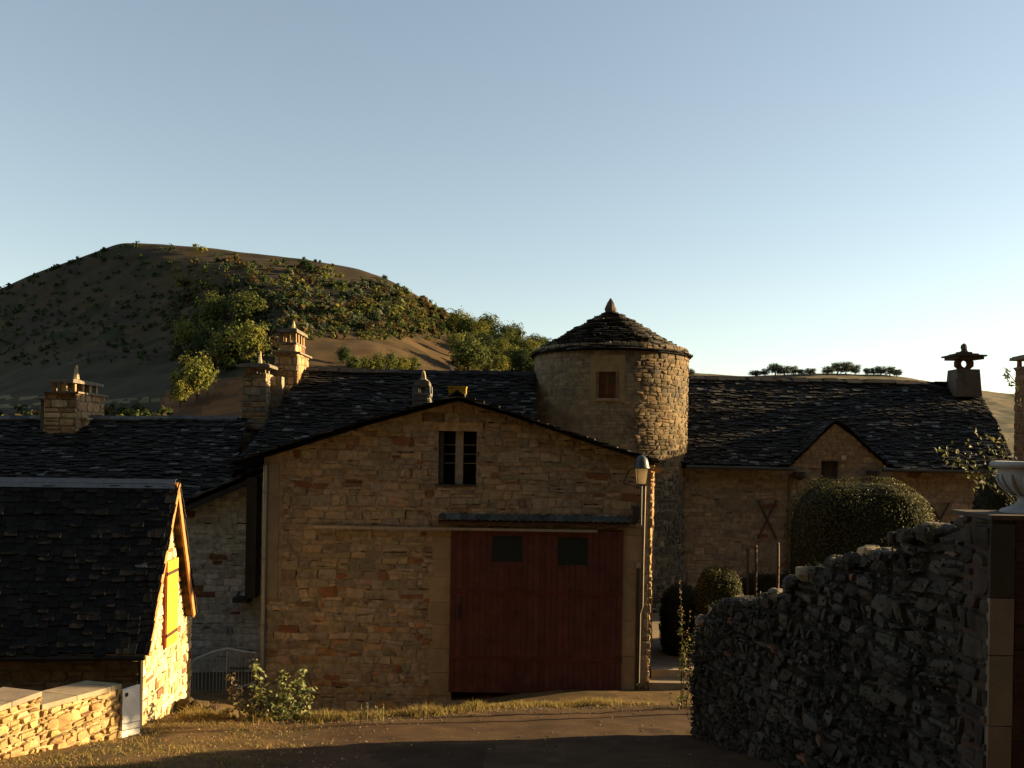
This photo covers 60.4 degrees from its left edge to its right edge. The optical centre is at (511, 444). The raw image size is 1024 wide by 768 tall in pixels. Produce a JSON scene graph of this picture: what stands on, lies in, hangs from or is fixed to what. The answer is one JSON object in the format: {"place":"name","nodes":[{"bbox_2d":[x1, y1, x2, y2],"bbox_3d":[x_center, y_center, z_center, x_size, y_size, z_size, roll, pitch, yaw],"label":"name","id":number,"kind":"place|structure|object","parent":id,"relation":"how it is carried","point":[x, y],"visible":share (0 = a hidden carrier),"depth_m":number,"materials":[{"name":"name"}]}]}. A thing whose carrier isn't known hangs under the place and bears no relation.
{"place":"outdoors","nodes":[
{"label":"outdoors","id":0,"kind":"place"},
{"bbox_2d":[0,671,789,767],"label":"ground","id":1,"kind":"structure","parent":0,"point":[619,745],"depth_m":13.76,"materials":[{"name":"soil"}]},
{"bbox_2d":[0,680,122,758],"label":"garden wall","id":2,"kind":"structure","parent":1,"relation":"on","point":[60,717],"depth_m":12.73,"materials":[{"name":"stone"}]},
{"bbox_2d":[0,477,197,726],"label":"gabled house","id":3,"kind":"structure","parent":1,"relation":"on","point":[97,581],"depth_m":15.47,"materials":[{"name":"stone"}]},
{"bbox_2d":[162,565,166,649],"bbox_3d":[-6.378,2.960,16.142,0.050,1.614,0.038,1,0,-5],"label":"window frame","id":4,"kind":"structure","parent":3,"relation":"in","point":[165,577],"depth_m":16.12,"materials":[{"name":"paint"}]},
{"bbox_2d":[0,415,247,505],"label":"slab roof house","id":5,"kind":"structure","parent":1,"relation":"on","point":[193,454],"depth_m":25.57,"materials":[{"name":"stone"}]},
{"bbox_2d":[34,365,108,433],"bbox_3d":[-13.632,-1.241,27.470,1.519,2.429,2.359,1,0,0],"label":"chimney","id":6,"kind":"object","parent":5,"relation":"on","point":[74,405],"visible":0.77,"depth_m":26.41,"materials":[{"name":"stone"}]},
{"bbox_2d":[120,684,139,737],"bbox_3d":[-6.153,4.330,14.181,0.058,0.839,0.385,1,0,21],"label":"white panel","id":7,"kind":"object","parent":1,"relation":"on","point":[130,714],"visible":0.97,"depth_m":14.15,"materials":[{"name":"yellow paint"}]},
{"bbox_2d":[189,700,209,709],"bbox_3d":[-5.991,5.040,16.878,0.371,0.244,0.332,1,0,0],"label":"fallen stone","id":8,"kind":"object","parent":1,"relation":"on","point":[200,702],"visible":0.49,"depth_m":16.81,"materials":[{"name":"beige stone"}]},
{"bbox_2d":[207,704,221,712],"bbox_3d":[-5.651,5.052,16.724,0.292,0.202,0.362,1,0,0],"label":"fallen stone","id":9,"kind":"object","parent":1,"relation":"on","point":[214,707],"visible":0.49,"depth_m":16.65,"materials":[{"name":"beige stone"}]},
{"bbox_2d":[184,466,262,672],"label":"annexe","id":10,"kind":"structure","parent":1,"relation":"on","point":[224,527],"depth_m":21.59,"materials":[{"name":"stone"}]},
{"bbox_2d":[190,647,256,691],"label":"gate","id":11,"kind":"structure","parent":1,"relation":"on","point":[226,656],"depth_m":19.88,"materials":[{"name":"metal"}]},
{"bbox_2d":[211,672,263,719],"bbox_3d":[-4.911,4.574,15.893,0.789,0.866,0.777,1,0,40],"label":"leafy weed","id":12,"kind":"object","parent":1,"relation":"on","point":[241,700],"visible":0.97,"depth_m":15.86,"materials":[{"name":"green plant"}]},
{"bbox_2d":[218,659,292,720],"bbox_3d":[-4.634,4.486,16.030,1.336,1.116,0.703,1,0,0],"label":"leafy weed","id":13,"kind":"object","parent":1,"relation":"on","point":[259,691],"visible":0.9,"depth_m":16.01,"materials":[{"name":"green plant"}]},
{"bbox_2d":[264,670,306,719],"bbox_3d":[-4.094,4.601,16.157,0.918,0.963,0.762,1,0,-21],"label":"leafy weed","id":14,"kind":"object","parent":1,"relation":"on","point":[282,696],"visible":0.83,"depth_m":16.02,"materials":[{"name":"green plant"}]},
{"bbox_2d":[272,665,317,721],"bbox_3d":[-3.923,4.500,15.871,0.782,1.037,0.645,1,0,18],"label":"leafy weed","id":15,"kind":"object","parent":1,"relation":"on","point":[299,691],"visible":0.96,"depth_m":15.89,"materials":[{"name":"green plant"}]},
{"bbox_2d":[1,697,645,767],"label":"fallen leaves","id":16,"kind":"object","parent":1,"relation":"on","point":[298,762],"depth_m":13.67,"materials":[{"name":"brown plant"}]},
{"bbox_2d":[0,696,660,767],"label":"dry grass","id":17,"kind":"structure","parent":1,"relation":"on","point":[196,714],"depth_m":15.71,"materials":[{"name":"plant"}]},
{"bbox_2d":[14,702,724,767],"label":"pebbles","id":18,"kind":"object","parent":1,"relation":"on","point":[408,723],"visible":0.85,"depth_m":15.46,"materials":[{"name":"stone"}]},
{"bbox_2d":[234,365,536,472],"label":"slab roof house","id":19,"kind":"structure","parent":1,"relation":"on","point":[314,400],"depth_m":27.88,"materials":[{"name":"stone"}]},
{"bbox_2d":[235,351,278,429],"bbox_3d":[-8.028,-1.712,27.900,1.063,2.493,1.438,1,0,0],"label":"chimney","id":20,"kind":"object","parent":19,"relation":"on","point":[256,401],"visible":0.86,"depth_m":27.39,"materials":[{"name":"stone"}]},
{"bbox_2d":[271,321,311,395],"bbox_3d":[-7.265,-2.308,29.050,0.930,3.532,1.700,1,0,0],"label":"chimney","id":21,"kind":"object","parent":19,"relation":"on","point":[291,360],"visible":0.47,"depth_m":28.31,"materials":[{"name":"stone"}]},
{"bbox_2d":[412,370,432,406],"bbox_3d":[-2.528,-1.173,24.800,0.523,1.823,0.664,1,0,0],"label":"chimney","id":22,"kind":"object","parent":19,"relation":"on","point":[419,398],"visible":0.42,"depth_m":24.50,"materials":[{"name":"stone"}]},
{"bbox_2d":[225,390,665,713],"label":"barn","id":23,"kind":"structure","parent":1,"relation":"on","point":[457,546],"depth_m":19.98,"materials":[{"name":"stone"}]},
{"bbox_2d":[449,530,623,692],"bbox_3d":[0.547,3.789,19.926,3.920,3.705,0.092,1,0,0],"label":"sliding door","id":24,"kind":"structure","parent":23,"relation":"in","point":[592,583],"depth_m":19.93,"materials":[{"name":"paint"}]},
{"bbox_2d":[623,455,649,524],"bbox_3d":[2.800,1.009,19.654,0.368,1.546,0.792,1,0,-16],"label":"street lantern","id":25,"kind":"object","parent":23,"relation":"attached to","point":[641,466],"visible":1,"depth_m":19.35,"materials":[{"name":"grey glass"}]},
{"bbox_2d":[529,298,692,612],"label":"round tower","id":26,"kind":"structure","parent":1,"relation":"on","point":[610,375],"depth_m":27.37,"materials":[{"name":"stone"}]},
{"bbox_2d":[599,372,615,397],"bbox_3d":[2.938,-1.825,27.123,0.519,0.813,0.121,1,0,8],"label":"window","id":27,"kind":"structure","parent":26,"relation":"in","point":[607,383],"depth_m":27.09,"materials":[{"name":"paint"}]},
{"bbox_2d":[667,581,696,709],"bbox_3d":[3.396,3.874,17.227,0.639,2.675,0.466,1,0,17],"label":"tall stalk plant","id":28,"kind":"object","parent":1,"relation":"on","point":[682,666],"visible":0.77,"depth_m":17.19,"materials":[{"name":"green plant"}]},
{"bbox_2d":[745,548,749,594],"bbox_3d":[5.651,4.245,21.200,0.100,3.493,0.055,1,0,0],"label":"garden pole","id":29,"kind":"object","parent":1,"relation":"on","point":[747,550],"visible":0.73,"depth_m":21.18,"materials":[{"name":"wood"}]},
{"bbox_2d":[754,545,757,594],"bbox_3d":[5.852,4.213,21.200,0.100,3.563,0.069,1,0,0],"label":"garden pole","id":30,"kind":"object","parent":1,"relation":"on","point":[755,569],"visible":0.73,"depth_m":21.17,"materials":[{"name":"wood"}]},
{"bbox_2d":[739,570,789,594],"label":"hedge","id":31,"kind":"object","parent":1,"relation":"on","point":[767,581],"visible":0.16,"depth_m":23.63,"materials":[{"name":"green plant"}]},
{"bbox_2d":[776,542,779,587],"bbox_3d":[6.387,4.184,21.200,0.100,3.638,0.069,1,0,0],"label":"garden pole","id":32,"kind":"object","parent":1,"relation":"on","point":[778,564],"visible":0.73,"depth_m":21.18,"materials":[{"name":"wood"}]},
{"bbox_2d":[688,510,998,767],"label":"ruined wall","id":33,"kind":"structure","parent":1,"relation":"on","point":[752,689],"depth_m":9.29,"materials":[{"name":"stone"}]},
{"bbox_2d":[684,520,963,767],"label":"stones","id":34,"kind":"object","parent":33,"relation":"attached to","point":[883,722],"visible":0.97,"depth_m":9.45,"materials":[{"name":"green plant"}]},
{"bbox_2d":[680,375,1013,589],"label":"long house","id":35,"kind":"structure","parent":1,"relation":"on","point":[760,450],"depth_m":28.73,"materials":[{"name":"stone"}]},
{"bbox_2d":[941,343,986,396],"bbox_3d":[16.580,-2.721,32.300,1.151,1.974,1.100,1,0,0],"label":"chimney","id":36,"kind":"object","parent":35,"relation":"on","point":[962,381],"visible":0.99,"depth_m":31.93,"materials":[{"name":"stone"}]},
{"bbox_2d":[934,367,1023,503],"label":"climbing plant","id":37,"kind":"object","parent":1,"relation":"on","point":[1007,376],"visible":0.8,"depth_m":9.62,"materials":[{"name":"green plant"}]},
{"bbox_2d":[951,509,1023,767],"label":"gate pillar","id":38,"kind":"structure","parent":1,"relation":"on","point":[990,721],"depth_m":6.75,"materials":[{"name":"stone"}]},
{"bbox_2d":[989,461,1023,513],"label":"garden urn","id":39,"kind":"object","parent":38,"relation":"on","point":[1009,477],"visible":1,"depth_m":7.01,"materials":[{"name":"white stone"}]},
{"bbox_2d":[972,471,1014,509],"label":"dark shrub","id":40,"kind":"object","parent":1,"relation":"on","point":[986,498],"visible":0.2,"depth_m":13.53,"materials":[{"name":"green plant"}]},
{"bbox_2d":[1009,355,1023,460],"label":"chimney","id":41,"kind":"object","parent":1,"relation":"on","point":[1019,426],"visible":0.39,"depth_m":25.05,"materials":[{"name":"stone"}]},
{"bbox_2d":[448,386,466,395],"bbox_3d":[-1.306,-1.211,21.125,0.447,0.358,0.380,1,0,0],"label":"chimney","id":42,"kind":"object","parent":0,"point":[461,389],"visible":0.6,"depth_m":20.95,"materials":[{"name":"paint"}]},
{"bbox_2d":[0,243,1014,475],"bbox_3d":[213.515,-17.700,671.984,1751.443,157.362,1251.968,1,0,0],"label":"hills","id":43,"kind":"structure","parent":0,"point":[130,380],"depth_m":363.45,"materials":[{"name":"brown soil"}]},
{"bbox_2d":[165,375,192,407],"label":"hill tree","id":44,"kind":"object","parent":43,"relation":"on","point":[180,394],"visible":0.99,"depth_m":199.92,"materials":[{"name":"green plant"}]},
{"bbox_2d":[170,317,203,345],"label":"hill tree","id":45,"kind":"object","parent":43,"relation":"on","point":[184,332],"visible":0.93,"depth_m":309.06,"materials":[{"name":"green plant"}]},
{"bbox_2d":[174,350,219,401],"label":"hill tree","id":46,"kind":"object","parent":43,"relation":"on","point":[197,374],"visible":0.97,"depth_m":202.04,"materials":[{"name":"green plant"}]},
{"bbox_2d":[190,330,209,353],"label":"hill tree","id":47,"kind":"object","parent":43,"relation":"on","point":[199,343],"visible":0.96,"depth_m":295.02,"materials":[{"name":"green plant"}]},
{"bbox_2d":[194,287,230,323],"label":"hill tree","id":48,"kind":"object","parent":43,"relation":"on","point":[213,307],"visible":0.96,"depth_m":339.01,"materials":[{"name":"green plant"}]},
{"bbox_2d":[203,349,223,376],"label":"hill tree","id":49,"kind":"object","parent":43,"relation":"on","point":[215,361],"visible":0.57,"depth_m":233.41,"materials":[{"name":"green plant"}]},
{"bbox_2d":[205,325,242,370],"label":"hill tree","id":50,"kind":"object","parent":43,"relation":"on","point":[222,343],"visible":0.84,"depth_m":235.97,"materials":[{"name":"green plant"}]},
{"bbox_2d":[225,286,267,324],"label":"hill tree","id":51,"kind":"object","parent":43,"relation":"on","point":[244,307],"visible":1,"depth_m":310.08,"materials":[{"name":"green plant"}]},
{"bbox_2d":[233,315,269,361],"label":"hill tree","id":52,"kind":"object","parent":43,"relation":"on","point":[252,341],"visible":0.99,"depth_m":231.59,"materials":[{"name":"green plant"}]},
{"bbox_2d":[0,241,526,415],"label":"hillside scrub","id":53,"kind":"object","parent":43,"relation":"on","point":[395,301],"visible":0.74,"depth_m":345.34,"materials":[{"name":"green plant"}]},
{"bbox_2d":[336,344,351,363],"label":"hill tree","id":54,"kind":"object","parent":43,"relation":"on","point":[344,352],"visible":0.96,"depth_m":229.27,"materials":[{"name":"green plant"}]},
{"bbox_2d":[343,354,363,367],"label":"hedge tree","id":55,"kind":"object","parent":43,"relation":"on","point":[353,362],"visible":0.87,"depth_m":220.49,"materials":[{"name":"green plant"}]},
{"bbox_2d":[358,354,376,368],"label":"hedge tree","id":56,"kind":"object","parent":43,"relation":"on","point":[367,363],"visible":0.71,"depth_m":222.94,"materials":[{"name":"green plant"}]},
{"bbox_2d":[369,352,387,368],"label":"hedge tree","id":57,"kind":"object","parent":43,"relation":"on","point":[378,362],"visible":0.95,"depth_m":224.69,"materials":[{"name":"green plant"}]},
{"bbox_2d":[384,350,398,368],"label":"hedge tree","id":58,"kind":"object","parent":43,"relation":"on","point":[390,358],"visible":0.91,"depth_m":228.59,"materials":[{"name":"green plant"}]},
{"bbox_2d":[395,353,410,369],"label":"hedge tree","id":59,"kind":"object","parent":43,"relation":"on","point":[402,363],"visible":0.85,"depth_m":233.47,"materials":[{"name":"green plant"}]},
{"bbox_2d":[407,356,422,369],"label":"hedge tree","id":60,"kind":"object","parent":43,"relation":"on","point":[415,364],"visible":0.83,"depth_m":237.71,"materials":[{"name":"green plant"}]},
{"bbox_2d":[445,329,464,353],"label":"hill tree","id":61,"kind":"object","parent":43,"relation":"on","point":[454,338],"visible":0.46,"depth_m":315.96,"materials":[{"name":"green plant"}]},
{"bbox_2d":[444,306,472,330],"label":"tree","id":62,"kind":"object","parent":43,"relation":"on","point":[453,318],"visible":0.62,"depth_m":379.13,"materials":[{"name":"green plant"}]},
{"bbox_2d":[454,315,476,336],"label":"tree","id":63,"kind":"object","parent":43,"relation":"on","point":[462,323],"visible":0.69,"depth_m":367.88,"materials":[{"name":"green plant"}]},
{"bbox_2d":[447,334,492,370],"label":"hill tree","id":64,"kind":"object","parent":43,"relation":"on","point":[469,354],"visible":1,"depth_m":287.01,"materials":[{"name":"green plant"}]},
{"bbox_2d":[462,329,479,342],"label":"tree","id":65,"kind":"object","parent":43,"relation":"on","point":[470,335],"visible":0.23,"depth_m":341.48,"materials":[{"name":"green plant"}]},
{"bbox_2d":[464,317,489,335],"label":"tree","id":66,"kind":"object","parent":43,"relation":"on","point":[479,326],"visible":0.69,"depth_m":364.74,"materials":[{"name":"green plant"}]},
{"bbox_2d":[471,329,497,350],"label":"tree","id":67,"kind":"object","parent":43,"relation":"on","point":[486,340],"visible":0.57,"depth_m":334.49,"materials":[{"name":"green plant"}]},
{"bbox_2d":[474,312,501,333],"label":"tree","id":68,"kind":"object","parent":43,"relation":"on","point":[488,319],"visible":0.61,"depth_m":400.06,"materials":[{"name":"green plant"}]},
{"bbox_2d":[485,346,504,362],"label":"tree","id":69,"kind":"object","parent":43,"relation":"on","point":[495,351],"visible":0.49,"depth_m":327.11,"materials":[{"name":"green plant"}]},
{"bbox_2d":[486,328,507,344],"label":"tree","id":70,"kind":"object","parent":43,"relation":"on","point":[494,335],"visible":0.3,"depth_m":363.38,"materials":[{"name":"green plant"}]},
{"bbox_2d":[489,352,510,370],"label":"tree","id":71,"kind":"object","parent":43,"relation":"on","point":[498,361],"visible":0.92,"depth_m":316.74,"materials":[{"name":"green plant"}]},
{"bbox_2d":[493,337,509,354],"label":"tree","id":72,"kind":"object","parent":43,"relation":"on","point":[501,344],"visible":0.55,"depth_m":345.30,"materials":[{"name":"green plant"}]},
{"bbox_2d":[496,321,516,341],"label":"tree","id":73,"kind":"object","parent":43,"relation":"on","point":[505,328],"visible":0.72,"depth_m":391.58,"materials":[{"name":"green plant"}]},
{"bbox_2d":[502,343,522,366],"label":"tree","id":74,"kind":"object","parent":43,"relation":"on","point":[509,352],"visible":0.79,"depth_m":329.23,"materials":[{"name":"green plant"}]},
{"bbox_2d":[509,322,526,339],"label":"tree","id":75,"kind":"object","parent":43,"relation":"on","point":[519,331],"visible":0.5,"depth_m":403.17,"materials":[{"name":"green plant"}]},
{"bbox_2d":[508,333,527,347],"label":"tree","id":76,"kind":"object","parent":43,"relation":"on","point":[514,342],"visible":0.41,"depth_m":366.46,"materials":[{"name":"green plant"}]},
{"bbox_2d":[511,345,531,370],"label":"tree","id":77,"kind":"object","parent":43,"relation":"on","point":[521,355],"visible":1,"depth_m":327.05,"materials":[{"name":"green plant"}]},
{"bbox_2d":[520,357,533,370],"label":"tree","id":78,"kind":"object","parent":43,"relation":"on","point":[531,366],"visible":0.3,"depth_m":328.52,"materials":[{"name":"green plant"}]},
{"bbox_2d":[515,338,542,356],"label":"tree","id":79,"kind":"object","parent":43,"relation":"on","point":[528,344],"visible":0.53,"depth_m":361.50,"materials":[{"name":"green plant"}]},
{"bbox_2d":[522,332,547,347],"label":"tree","id":80,"kind":"object","parent":43,"relation":"on","point":[539,339],"visible":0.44,"depth_m":392.18,"materials":[{"name":"green plant"}]},
{"bbox_2d":[541,336,551,344],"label":"skyline tree","id":81,"kind":"object","parent":43,"relation":"on","point":[547,341],"visible":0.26,"depth_m":424.54,"materials":[{"name":"green plant"}]},
{"bbox_2d":[689,369,695,374],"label":"plateau tree","id":82,"kind":"object","parent":43,"relation":"on","point":[691,372],"visible":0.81,"depth_m":765.84,"materials":[{"name":"green plant"}]},
{"bbox_2d":[748,370,762,376],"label":"plateau tree","id":83,"kind":"object","parent":43,"relation":"on","point":[755,373],"visible":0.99,"depth_m":800.69,"materials":[{"name":"green plant"}]},
{"bbox_2d":[761,368,770,375],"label":"plateau tree","id":84,"kind":"object","parent":43,"relation":"on","point":[765,372],"visible":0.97,"depth_m":802.20,"materials":[{"name":"green plant"}]},
{"bbox_2d":[766,363,783,375],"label":"plateau tree","id":85,"kind":"object","parent":43,"relation":"on","point":[773,369],"visible":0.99,"depth_m":801.40,"materials":[{"name":"green plant"}]},
{"bbox_2d":[778,365,790,375],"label":"plateau tree","id":86,"kind":"object","parent":43,"relation":"on","point":[786,369],"visible":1,"depth_m":798.78,"materials":[{"name":"green plant"}]},
{"bbox_2d":[790,365,798,374],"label":"plateau tree","id":87,"kind":"object","parent":43,"relation":"on","point":[794,370],"visible":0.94,"depth_m":802.18,"materials":[{"name":"green plant"}]},
{"bbox_2d":[796,368,804,374],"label":"plateau tree","id":88,"kind":"object","parent":43,"relation":"on","point":[801,372],"visible":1,"depth_m":800.99,"materials":[{"name":"green plant"}]},
{"bbox_2d":[803,368,815,374],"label":"plateau tree","id":89,"kind":"object","parent":43,"relation":"on","point":[809,371],"visible":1,"depth_m":798.32,"materials":[{"name":"green plant"}]},
{"bbox_2d":[821,365,835,374],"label":"plateau tree","id":90,"kind":"object","parent":43,"relation":"on","point":[829,370],"visible":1,"depth_m":804.73,"materials":[{"name":"green plant"}]},
{"bbox_2d":[832,362,844,374],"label":"plateau tree","id":91,"kind":"object","parent":43,"relation":"on","point":[837,367],"visible":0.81,"depth_m":810.27,"materials":[{"name":"green plant"}]},
{"bbox_2d":[838,361,855,374],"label":"plateau tree","id":92,"kind":"object","parent":43,"relation":"on","point":[848,366],"visible":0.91,"depth_m":812.65,"materials":[{"name":"green plant"}]},
{"bbox_2d":[850,364,860,374],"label":"plateau tree","id":93,"kind":"object","parent":43,"relation":"on","point":[856,370],"visible":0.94,"depth_m":813.57,"materials":[{"name":"green plant"}]},
{"bbox_2d":[863,367,871,374],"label":"plateau tree","id":94,"kind":"object","parent":43,"relation":"on","point":[867,371],"visible":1,"depth_m":816.52,"materials":[{"name":"green plant"}]},
{"bbox_2d":[869,367,878,374],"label":"plateau tree","id":95,"kind":"object","parent":43,"relation":"on","point":[875,371],"visible":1,"depth_m":816.79,"materials":[{"name":"green plant"}]},
{"bbox_2d":[876,365,886,374],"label":"plateau tree","id":96,"kind":"object","parent":43,"relation":"on","point":[883,370],"visible":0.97,"depth_m":817.91,"materials":[{"name":"green plant"}]},
{"bbox_2d":[884,365,896,375],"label":"plateau tree","id":97,"kind":"object","parent":43,"relation":"on","point":[891,370],"visible":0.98,"depth_m":819.49,"materials":[{"name":"green plant"}]},
{"bbox_2d":[893,369,902,376],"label":"plateau tree","id":98,"kind":"object","parent":43,"relation":"on","point":[899,372],"visible":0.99,"depth_m":819.31,"materials":[{"name":"green plant"}]},
{"bbox_2d":[0,0,1023,393],"label":"sky","id":99,"kind":"structure","parent":0,"point":[751,184],"materials":[{"name":"blue"}]},
{"bbox_2d":[648,613,693,689],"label":"path","id":100,"kind":"structure","parent":0,"point":[664,672],"depth_m":20.50,"materials":[{"name":"grey concrete"}]},
{"bbox_2d":[658,582,696,656],"bbox_3d":[4.252,4.450,21.995,1.182,1.979,1.276,1,0,0],"label":"hedge","id":101,"kind":"object","parent":100,"relation":"on","point":[669,627],"visible":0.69,"depth_m":21.56,"materials":[{"name":"green plant"}]},
{"bbox_2d":[693,565,742,629],"bbox_3d":[4.937,3.963,21.002,1.151,2.161,1.060,1,0,0],"label":"clipped bush","id":102,"kind":"object","parent":100,"relation":"on","point":[717,583],"visible":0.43,"depth_m":20.67,"materials":[{"name":"green plant"}]},
{"bbox_2d":[782,475,934,575],"bbox_3d":[9.176,2.954,23.410,3.751,4.310,2.950,1,0,0],"label":"clipped bush","id":103,"kind":"object","parent":100,"relation":"on","point":[834,517],"visible":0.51,"depth_m":22.37,"materials":[{"name":"green plant"}]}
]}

